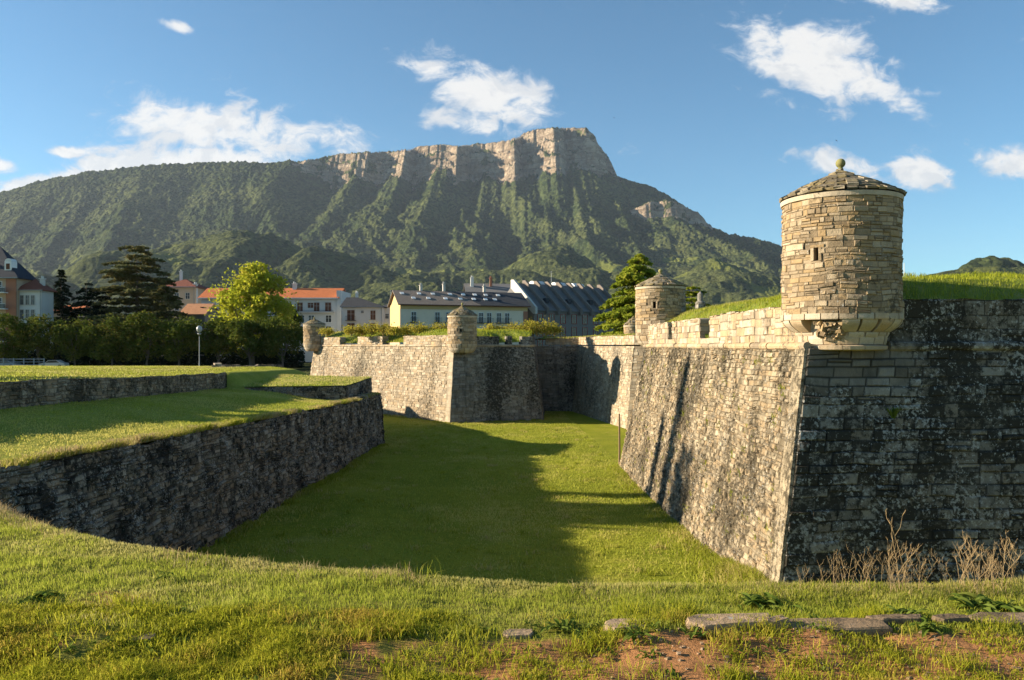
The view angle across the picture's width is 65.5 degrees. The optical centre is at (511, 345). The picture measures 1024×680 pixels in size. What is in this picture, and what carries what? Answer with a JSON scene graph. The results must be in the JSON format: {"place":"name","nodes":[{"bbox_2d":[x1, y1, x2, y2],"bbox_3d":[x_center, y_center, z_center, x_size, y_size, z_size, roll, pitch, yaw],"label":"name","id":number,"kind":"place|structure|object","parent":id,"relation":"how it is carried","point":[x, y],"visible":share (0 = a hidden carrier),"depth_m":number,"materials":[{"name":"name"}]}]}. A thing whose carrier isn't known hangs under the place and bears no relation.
{"place":"outdoors","nodes":[
{"label":"outdoors","id":0,"kind":"place"},
{"bbox_2d":[0,247,35,346],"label":"apartment block","id":1,"kind":"structure","parent":0,"point":[15,275],"depth_m":152.00,"materials":[{"name":"paint"}]},
{"bbox_2d":[18,276,57,361],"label":"town house","id":2,"kind":"structure","parent":0,"point":[36,296],"depth_m":153.00,"materials":[{"name":"white paint"}]},
{"bbox_2d":[0,366,279,381],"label":"terrace","id":3,"kind":"structure","parent":0,"point":[101,370],"depth_m":62.36,"materials":[{"name":"plant"}]},
{"bbox_2d":[0,360,20,365],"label":"parked car","id":4,"kind":"object","parent":3,"relation":"on","point":[8,362],"visible":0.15,"depth_m":136.18,"materials":[{"name":"grey paint"}]},
{"bbox_2d":[0,312,29,361],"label":"plane tree","id":5,"kind":"object","parent":3,"relation":"on","point":[11,351],"visible":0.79,"depth_m":136.57,"materials":[{"name":"green plant"}]},
{"bbox_2d":[0,358,44,365],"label":"metal railing","id":6,"kind":"object","parent":3,"relation":"on","point":[33,364],"visible":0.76,"depth_m":126.97,"materials":[{"name":"metal"}]},
{"bbox_2d":[11,313,65,363],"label":"plane tree","id":7,"kind":"object","parent":3,"relation":"on","point":[39,342],"visible":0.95,"depth_m":136.84,"materials":[{"name":"green plant"}]},
{"bbox_2d":[38,360,68,365],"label":"parked car","id":8,"kind":"object","parent":3,"relation":"on","point":[55,362],"visible":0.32,"depth_m":133.23,"materials":[{"name":"white paint"}]},
{"bbox_2d":[46,314,99,365],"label":"plane tree","id":9,"kind":"object","parent":3,"relation":"on","point":[67,339],"visible":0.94,"depth_m":136.43,"materials":[{"name":"green plant"}]},
{"bbox_2d":[78,312,135,365],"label":"plane tree","id":10,"kind":"object","parent":3,"relation":"on","point":[108,349],"visible":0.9,"depth_m":135.91,"materials":[{"name":"green plant"}]},
{"bbox_2d":[119,309,167,365],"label":"plane tree","id":11,"kind":"object","parent":3,"relation":"on","point":[141,324],"visible":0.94,"depth_m":136.43,"materials":[{"name":"green plant"}]},
{"bbox_2d":[0,365,292,381],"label":"terrace grass","id":12,"kind":"structure","parent":3,"relation":"on","point":[139,373],"depth_m":66.53,"materials":[{"name":"plant"}]},
{"bbox_2d":[153,314,205,365],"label":"plane tree","id":13,"kind":"object","parent":3,"relation":"on","point":[176,329],"visible":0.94,"depth_m":136.55,"materials":[{"name":"green plant"}]},
{"bbox_2d":[196,326,201,365],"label":"street lamp","id":14,"kind":"object","parent":3,"relation":"on","point":[198,328],"visible":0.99,"depth_m":117.86,"materials":[{"name":"grey metal"}]},
{"bbox_2d":[193,314,241,362],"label":"plane tree","id":15,"kind":"object","parent":3,"relation":"on","point":[213,335],"visible":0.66,"depth_m":137.35,"materials":[{"name":"green plant"}]},
{"bbox_2d":[223,315,278,364],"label":"plane tree","id":16,"kind":"object","parent":3,"relation":"on","point":[240,330],"visible":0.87,"depth_m":135.14,"materials":[{"name":"green plant"}]},
{"bbox_2d":[222,364,282,367],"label":"boundary wall","id":17,"kind":"structure","parent":3,"relation":"on","point":[272,365],"depth_m":86.94,"materials":[{"name":"stone"}]},
{"bbox_2d":[0,368,351,460],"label":"terrace","id":18,"kind":"structure","parent":0,"point":[236,380],"depth_m":36.34,"materials":[{"name":"plant"}]},
{"bbox_2d":[0,372,226,409],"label":"terrace wall","id":19,"kind":"structure","parent":18,"relation":"on","point":[34,392],"depth_m":40.57,"materials":[{"name":"beige stone"}]},
{"bbox_2d":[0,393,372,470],"bbox_3d":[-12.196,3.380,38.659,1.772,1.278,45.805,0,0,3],"label":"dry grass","id":20,"kind":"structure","parent":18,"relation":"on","point":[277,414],"depth_m":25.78,"materials":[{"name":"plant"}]},
{"bbox_2d":[0,386,377,465],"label":"terrace grass","id":21,"kind":"structure","parent":18,"relation":"on","point":[189,411],"depth_m":36.89,"materials":[{"name":"plant"}]},
{"bbox_2d":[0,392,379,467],"bbox_3d":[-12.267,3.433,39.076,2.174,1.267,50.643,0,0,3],"label":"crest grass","id":22,"kind":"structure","parent":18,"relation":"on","point":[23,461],"depth_m":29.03,"materials":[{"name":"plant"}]},
{"bbox_2d":[244,375,371,404],"bbox_3d":[-15.843,3.452,62.559,8.854,1.895,9.997,0,0,0],"label":"traverse","id":23,"kind":"object","parent":18,"relation":"on","point":[335,392],"visible":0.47,"depth_m":58.53,"materials":[{"name":"plant"}]},
{"bbox_2d":[240,374,371,386],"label":"grass","id":24,"kind":"structure","parent":23,"relation":"on","point":[317,377],"depth_m":61.85,"materials":[{"name":"plant"}]},
{"bbox_2d":[160,270,207,355],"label":"town house","id":25,"kind":"structure","parent":0,"point":[189,292],"depth_m":205.00,"materials":[{"name":"paint"}]},
{"bbox_2d":[181,304,220,363],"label":"town house","id":26,"kind":"structure","parent":0,"point":[198,311],"depth_m":173.70,"materials":[{"name":"tile"}]},
{"bbox_2d":[197,282,350,361],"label":"town house","id":27,"kind":"structure","parent":0,"point":[323,305],"depth_m":190.00,"materials":[{"name":"paint"}]},
{"bbox_2d":[313,302,319,311],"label":"window","id":28,"kind":"structure","parent":27,"relation":"in","point":[316,304],"depth_m":190.00,"materials":[{"name":"glass"}]},
{"bbox_2d":[325,302,331,311],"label":"window","id":29,"kind":"structure","parent":27,"relation":"in","point":[327,304],"depth_m":190.00,"materials":[{"name":"wood"}]},
{"bbox_2d":[257,312,304,367],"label":"plane tree","id":30,"kind":"object","parent":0,"point":[282,332],"visible":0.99,"depth_m":135.80,"materials":[{"name":"green plant"}]},
{"bbox_2d":[340,291,386,344],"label":"town house","id":31,"kind":"structure","parent":0,"point":[356,310],"depth_m":184.00,"materials":[{"name":"paint"}]},
{"bbox_2d":[345,310,355,320],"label":"window","id":32,"kind":"structure","parent":31,"relation":"in","point":[350,316],"depth_m":183.98,"materials":[{"name":"wood"}]},
{"bbox_2d":[69,400,719,585],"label":"moat floor","id":33,"kind":"structure","parent":0,"point":[605,435],"depth_m":35.77,"materials":[{"name":"plant"}]},
{"bbox_2d":[0,393,384,553],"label":"counterscarp wall","id":34,"kind":"structure","parent":33,"relation":"on","point":[192,492],"depth_m":30.43,"materials":[{"name":"stone"}]},
{"bbox_2d":[191,414,542,555],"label":"wall foot weeds","id":35,"kind":"object","parent":33,"relation":"on","point":[246,525],"depth_m":43.63,"materials":[{"name":"green plant"}]},
{"bbox_2d":[310,335,544,422],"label":"bastion","id":36,"kind":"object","parent":33,"relation":"on","point":[489,378],"visible":0.8,"depth_m":84.73,"materials":[{"name":"stone"}]},
{"bbox_2d":[303,317,324,350],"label":"watch turret","id":37,"kind":"object","parent":36,"relation":"on","point":[312,339],"visible":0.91,"depth_m":106.38,"materials":[{"name":"stone"}]},
{"bbox_2d":[316,326,337,335],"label":"shrub","id":38,"kind":"object","parent":36,"relation":"on","point":[328,332],"visible":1,"depth_m":100.46,"materials":[{"name":"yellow plant"}]},
{"bbox_2d":[341,324,361,336],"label":"shrub","id":39,"kind":"object","parent":36,"relation":"on","point":[347,329],"visible":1,"depth_m":95.74,"materials":[{"name":"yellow plant"}]},
{"bbox_2d":[362,320,380,336],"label":"shrub","id":40,"kind":"object","parent":36,"relation":"on","point":[370,330],"visible":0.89,"depth_m":95.64,"materials":[{"name":"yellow plant"}]},
{"bbox_2d":[373,321,391,336],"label":"shrub","id":41,"kind":"object","parent":36,"relation":"on","point":[381,329],"visible":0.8,"depth_m":94.82,"materials":[{"name":"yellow plant"}]},
{"bbox_2d":[385,322,404,335],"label":"shrub","id":42,"kind":"object","parent":36,"relation":"on","point":[393,330],"visible":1,"depth_m":92.42,"materials":[{"name":"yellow plant"}]},
{"bbox_2d":[447,303,476,352],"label":"watch turret","id":43,"kind":"object","parent":36,"relation":"on","point":[462,329],"visible":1,"depth_m":81.17,"materials":[{"name":"stone"}]},
{"bbox_2d":[514,319,537,334],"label":"shrub","id":44,"kind":"object","parent":36,"relation":"on","point":[527,326],"visible":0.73,"depth_m":90.73,"materials":[{"name":"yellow plant"}]},
{"bbox_2d":[528,317,544,337],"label":"shrub","id":45,"kind":"object","parent":36,"relation":"on","point":[536,328],"visible":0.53,"depth_m":91.81,"materials":[{"name":"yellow plant"}]},
{"bbox_2d":[537,318,557,340],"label":"shrub","id":46,"kind":"object","parent":36,"relation":"on","point":[546,329],"visible":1,"depth_m":91.50,"materials":[{"name":"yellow plant"}]},
{"bbox_2d":[542,322,564,336],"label":"shrub","id":47,"kind":"object","parent":36,"relation":"on","point":[557,329],"visible":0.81,"depth_m":92.78,"materials":[{"name":"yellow plant"}]},
{"bbox_2d":[199,411,726,585],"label":"moat grass","id":48,"kind":"structure","parent":33,"relation":"on","point":[492,471],"depth_m":40.39,"materials":[{"name":"plant"}]},
{"bbox_2d":[536,335,644,428],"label":"curtain wall","id":49,"kind":"structure","parent":33,"relation":"on","point":[599,383],"depth_m":89.19,"materials":[{"name":"stone"}]},
{"bbox_2d":[618,414,619,463],"bbox_3d":[7.141,6.429,53.003,0.152,3.745,0.133,0,0,0],"label":"wooden post","id":50,"kind":"object","parent":33,"relation":"on","point":[619,437],"visible":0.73,"depth_m":52.95,"materials":[{"name":"brown wood"}]},
{"bbox_2d":[594,465,771,585],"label":"wall foot grass","id":51,"kind":"structure","parent":33,"relation":"on","point":[728,569],"depth_m":29.30,"materials":[{"name":"plant"}]},
{"bbox_2d":[619,298,1023,585],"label":"bastion","id":52,"kind":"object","parent":33,"relation":"on","point":[938,460],"visible":0.97,"depth_m":25.02,"materials":[{"name":"beige stone"}]},
{"bbox_2d":[634,269,686,346],"bbox_3d":[9.613,-2.425,51.577,3.382,5.050,3.373,0,0,0],"label":"watch turret","id":53,"kind":"object","parent":52,"relation":"on","point":[660,297],"visible":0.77,"depth_m":50.36,"materials":[{"name":"stone"}]},
{"bbox_2d":[633,351,784,561],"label":"wall tufts","id":54,"kind":"object","parent":52,"relation":"attached to","point":[781,387],"visible":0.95,"depth_m":32.54,"materials":[{"name":"green plant"}]},
{"bbox_2d":[779,159,906,350],"bbox_3d":[10.684,-2.950,25.945,3.861,6.240,3.833,0,0,0],"label":"watch turret","id":55,"kind":"object","parent":52,"relation":"on","point":[842,258],"visible":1,"depth_m":24.43,"materials":[{"name":"stone"}]},
{"bbox_2d":[882,406,904,418],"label":"fern","id":56,"kind":"object","parent":52,"relation":"on","point":[893,414],"visible":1,"depth_m":24.74,"materials":[{"name":"green plant"}]},
{"bbox_2d":[325,328,543,343],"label":"rampart ground","id":57,"kind":"structure","parent":0,"point":[392,337],"depth_m":89.05,"materials":[{"name":"plant"}]},
{"bbox_2d":[353,323,369,335],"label":"shrub","id":58,"kind":"object","parent":57,"relation":"on","point":[361,331],"visible":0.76,"depth_m":96.65,"materials":[{"name":"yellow plant"}]},
{"bbox_2d":[399,323,414,336],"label":"shrub","id":59,"kind":"object","parent":57,"relation":"on","point":[406,329],"visible":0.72,"depth_m":93.54,"materials":[{"name":"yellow plant"}]},
{"bbox_2d":[408,321,428,334],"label":"shrub","id":60,"kind":"object","parent":57,"relation":"on","point":[420,329],"visible":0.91,"depth_m":91.86,"materials":[{"name":"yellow plant"}]},
{"bbox_2d":[432,320,447,329],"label":"shrub","id":61,"kind":"object","parent":57,"relation":"on","point":[442,326],"visible":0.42,"depth_m":91.91,"materials":[{"name":"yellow plant"}]},
{"bbox_2d":[480,323,497,329],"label":"shrub","id":62,"kind":"object","parent":57,"relation":"on","point":[490,327],"visible":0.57,"depth_m":91.55,"materials":[{"name":"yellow plant"}]},
{"bbox_2d":[387,282,530,344],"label":"long house","id":63,"kind":"structure","parent":0,"point":[430,307],"depth_m":173.86,"materials":[{"name":"cream plaster"},{"name":"dark slate"},{"name":"glass"}]},
{"bbox_2d":[478,312,485,322],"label":"window","id":64,"kind":"structure","parent":63,"relation":"in","point":[481,314],"depth_m":173.72,"materials":[{"name":"grey glass"}]},
{"bbox_2d":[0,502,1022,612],"bbox_3d":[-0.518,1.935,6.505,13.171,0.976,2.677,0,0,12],"label":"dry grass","id":65,"kind":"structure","parent":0,"point":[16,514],"depth_m":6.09,"materials":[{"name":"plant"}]},
{"bbox_2d":[0,127,1023,374],"bbox_3d":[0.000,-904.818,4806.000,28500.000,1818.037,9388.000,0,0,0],"label":"mountain","id":66,"kind":"structure","parent":0,"point":[556,205],"depth_m":5214.23,"materials":[{"name":"plant"}]},
{"bbox_2d":[53,269,76,355],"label":"spruce tree","id":67,"kind":"object","parent":66,"relation":"on","point":[60,300],"visible":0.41,"depth_m":159.43,"materials":[{"name":"green plant"}]},
{"bbox_2d":[54,281,111,358],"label":"spruce tree","id":68,"kind":"object","parent":66,"relation":"on","point":[89,294],"visible":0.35,"depth_m":159.92,"materials":[{"name":"green plant"}]},
{"bbox_2d":[88,291,120,345],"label":"yew tree","id":69,"kind":"object","parent":66,"relation":"on","point":[103,298],"visible":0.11,"depth_m":163.11,"materials":[{"name":"green plant"}]},
{"bbox_2d":[81,245,181,348],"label":"cedar tree","id":70,"kind":"object","parent":66,"relation":"on","point":[133,280],"visible":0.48,"depth_m":160.21,"materials":[{"name":"green plant"}]},
{"bbox_2d":[0,348,304,367],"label":"hedge","id":71,"kind":"object","parent":66,"relation":"on","point":[290,362],"visible":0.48,"depth_m":149.48,"materials":[{"name":"green plant"}]},
{"bbox_2d":[142,272,194,348],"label":"cedar tree","id":72,"kind":"object","parent":66,"relation":"on","point":[169,303],"visible":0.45,"depth_m":156.82,"materials":[{"name":"green plant"}]},
{"bbox_2d":[204,261,299,364],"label":"plane tree","id":73,"kind":"object","parent":66,"relation":"on","point":[252,282],"visible":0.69,"depth_m":146.12,"materials":[{"name":"green plant"}]},
{"bbox_2d":[272,310,302,361],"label":"tree","id":74,"kind":"object","parent":66,"relation":"on","point":[299,319],"visible":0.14,"depth_m":159.89,"materials":[{"name":"green plant"}]},
{"bbox_2d":[383,304,389,344],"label":"annex","id":75,"kind":"object","parent":66,"relation":"on","point":[387,315],"visible":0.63,"depth_m":188.00,"materials":[{"name":"paint"}]},
{"bbox_2d":[463,276,510,292],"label":"apartment block","id":76,"kind":"structure","parent":66,"relation":"on","point":[471,286],"depth_m":209.83,"materials":[{"name":"white brick"}]},
{"bbox_2d":[0,515,1023,679],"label":"ground","id":77,"kind":"structure","parent":0,"point":[694,645],"depth_m":4.42,"materials":[{"name":"plant"}]},
{"bbox_2d":[17,590,58,604],"bbox_3d":[-2.972,1.585,4.968,0.271,0.082,0.303,0,0,-27],"label":"leafy plant","id":78,"kind":"object","parent":77,"relation":"on","point":[43,595],"visible":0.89,"depth_m":4.97,"materials":[{"name":"green plant"}]},
{"bbox_2d":[128,632,155,641],"bbox_3d":[-2.059,1.649,4.399,0.166,0.094,0.118,0,0,-8],"label":"flat stone","id":79,"kind":"object","parent":77,"relation":"on","point":[148,637],"visible":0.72,"depth_m":4.38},
{"bbox_2d":[155,572,179,580],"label":"leafy plant","id":80,"kind":"object","parent":77,"relation":"on","point":[167,573],"visible":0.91,"depth_m":5.55,"materials":[{"name":"green plant"}]},
{"bbox_2d":[393,558,443,578],"bbox_3d":[-0.665,1.611,5.785,0.420,0.171,0.282,0,0,0],"label":"grass clump","id":81,"kind":"object","parent":77,"relation":"on","point":[420,571],"visible":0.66,"depth_m":5.77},
{"bbox_2d":[1,603,977,679],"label":"leafy weeds","id":82,"kind":"object","parent":77,"relation":"on","point":[673,673],"visible":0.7,"depth_m":4.33,"materials":[{"name":"green plant"}]},
{"bbox_2d":[502,629,532,638],"bbox_3d":[0.033,1.696,4.584,0.180,0.099,0.121,0,0,0],"label":"flat stone","id":83,"kind":"object","parent":77,"relation":"on","point":[527,633],"visible":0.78,"depth_m":4.56,"materials":[{"name":"stone"}]},
{"bbox_2d":[540,618,582,638],"bbox_3d":[0.283,1.652,4.622,0.246,0.085,0.248,0,0,0],"label":"leafy plant","id":84,"kind":"object","parent":77,"relation":"on","point":[564,624],"visible":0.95,"depth_m":4.63,"materials":[{"name":"green plant"}]},
{"bbox_2d":[605,618,643,631],"bbox_3d":[0.677,1.661,4.624,0.296,0.107,0.156,0,0,0],"label":"flat stone","id":85,"kind":"object","parent":77,"relation":"on","point":[611,621],"visible":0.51,"depth_m":4.61,"materials":[{"name":"stone"}]},
{"bbox_2d":[612,625,653,643],"bbox_3d":[0.693,1.617,4.461,0.259,0.066,0.209,0,0,0],"label":"leafy plant","id":86,"kind":"object","parent":77,"relation":"on","point":[629,634],"visible":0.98,"depth_m":4.42,"materials":[{"name":"green plant"}]},
{"bbox_2d":[678,626,711,639],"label":"leafy plant","id":87,"kind":"object","parent":77,"relation":"on","point":[694,633],"visible":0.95,"depth_m":4.46,"materials":[{"name":"green plant"}]},
{"bbox_2d":[685,613,771,632],"bbox_3d":[1.263,1.639,4.603,0.531,0.142,0.185,0,0,-2],"label":"flat stone","id":88,"kind":"object","parent":77,"relation":"on","point":[710,625],"visible":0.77,"depth_m":4.56,"materials":[{"name":"stone"}]},
{"bbox_2d":[737,592,805,612],"bbox_3d":[1.609,1.651,5.039,0.367,0.117,0.338,0,0,-13],"label":"leafy plant","id":89,"kind":"object","parent":77,"relation":"on","point":[757,599],"visible":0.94,"depth_m":5.07,"materials":[{"name":"green plant"}]},
{"bbox_2d":[766,615,788,629],"bbox_3d":[1.518,1.621,4.571,0.143,0.122,0.071,0,0,-23],"label":"flat stone","id":90,"kind":"object","parent":77,"relation":"on","point":[772,619],"visible":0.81,"depth_m":4.55,"materials":[{"name":"stone"}]},
{"bbox_2d":[579,623,1023,679],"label":"pebbles","id":91,"kind":"object","parent":77,"relation":"on","point":[769,639],"visible":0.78,"depth_m":4.27,"materials":[{"name":"stone"}]},
{"bbox_2d":[786,618,892,637],"bbox_3d":[1.836,1.649,4.594,0.660,0.108,0.186,0,0,1],"label":"flat stone","id":92,"kind":"object","parent":77,"relation":"on","point":[868,625],"visible":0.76,"depth_m":4.55,"materials":[{"name":"stone"}]},
{"bbox_2d":[865,614,921,625],"bbox_3d":[2.247,1.637,4.668,0.345,0.114,0.074,0,0,0],"label":"flat stone","id":93,"kind":"object","parent":77,"relation":"on","point":[899,619],"visible":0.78,"depth_m":4.64,"materials":[{"name":"stone"}]},
{"bbox_2d":[885,509,913,587],"bbox_3d":[2.625,1.408,5.415,0.213,0.599,0.101,0,0,-10],"label":"dry weed","id":94,"kind":"object","parent":77,"relation":"on","point":[897,545],"visible":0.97,"depth_m":5.43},
{"bbox_2d":[884,604,928,619],"bbox_3d":[2.350,1.607,4.782,0.280,0.074,0.236,0,0,0],"label":"leafy plant","id":95,"kind":"object","parent":77,"relation":"on","point":[902,610],"visible":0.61,"depth_m":4.77,"materials":[{"name":"green plant"}]},
{"bbox_2d":[907,617,946,636],"bbox_3d":[2.342,1.603,4.531,0.204,0.063,0.197,0,0,0],"label":"leafy plant","id":96,"kind":"object","parent":77,"relation":"on","point":[924,625],"visible":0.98,"depth_m":4.52,"materials":[{"name":"green plant"}]},
{"bbox_2d":[931,613,970,624],"bbox_3d":[2.566,1.635,4.655,0.214,0.111,0.086,0,0,0],"label":"flat stone","id":97,"kind":"object","parent":77,"relation":"on","point":[962,618],"visible":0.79,"depth_m":4.63,"materials":[{"name":"stone"}]},
{"bbox_2d":[946,592,1023,614],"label":"leafy plant","id":98,"kind":"object","parent":77,"relation":"on","point":[969,601],"visible":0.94,"depth_m":5.01,"materials":[{"name":"green plant"}]},
{"bbox_2d":[967,612,1023,626],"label":"flat stone","id":99,"kind":"object","parent":77,"relation":"on","point":[1018,615],"visible":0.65,"depth_m":4.75,"materials":[{"name":"stone"}]},
{"bbox_2d":[0,509,1023,644],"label":"grass","id":100,"kind":"structure","parent":0,"point":[48,561],"depth_m":5.34,"materials":[{"name":"plant"}]},
{"bbox_2d":[0,0,1023,275],"label":"sky","id":101,"kind":"structure","parent":0,"point":[727,109],"materials":[{"name":"blue"}]},
{"bbox_2d":[507,279,620,345],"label":"terraced block","id":102,"kind":"structure","parent":0,"point":[572,309],"depth_m":189.99,"materials":[{"name":"concrete"}]},
{"bbox_2d":[647,575,1023,617],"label":"tall grass","id":103,"kind":"structure","parent":0,"point":[987,588],"depth_m":5.39,"materials":[{"name":"plant"}]},
{"bbox_2d":[667,270,1023,337],"bbox_3d":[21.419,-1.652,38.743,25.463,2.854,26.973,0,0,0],"label":"rampart grass","id":104,"kind":"structure","parent":0,"point":[924,276],"depth_m":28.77,"materials":[{"name":"plant"}]},
{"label":"rampart ground","id":105,"kind":"structure","parent":0,"visible":0},
{"bbox_2d":[542,333,634,338],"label":"rampart grass","id":106,"kind":"structure","parent":105,"relation":"on","point":[591,336],"depth_m":96.66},
{"bbox_2d":[592,252,656,335],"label":"fir tree","id":107,"kind":"object","parent":105,"relation":"on","point":[632,275],"visible":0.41,"depth_m":100.24,"materials":[{"name":"green plant"}]},
{"bbox_2d":[623,316,640,345],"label":"watch turret","id":108,"kind":"object","parent":105,"relation":"on","point":[629,326],"visible":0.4,"depth_m":91.19,"materials":[{"name":"stone"}]},
{"bbox_2d":[685,283,710,310],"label":"fir tree","id":109,"kind":"object","parent":105,"relation":"on","point":[691,293],"visible":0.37,"depth_m":91.37,"materials":[{"name":"green plant"}]},
{"bbox_2d":[695,291,705,308],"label":"stone pedestal","id":110,"kind":"object","parent":105,"relation":"on","point":[700,302],"visible":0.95,"depth_m":69.75,"materials":[{"name":"stone"}]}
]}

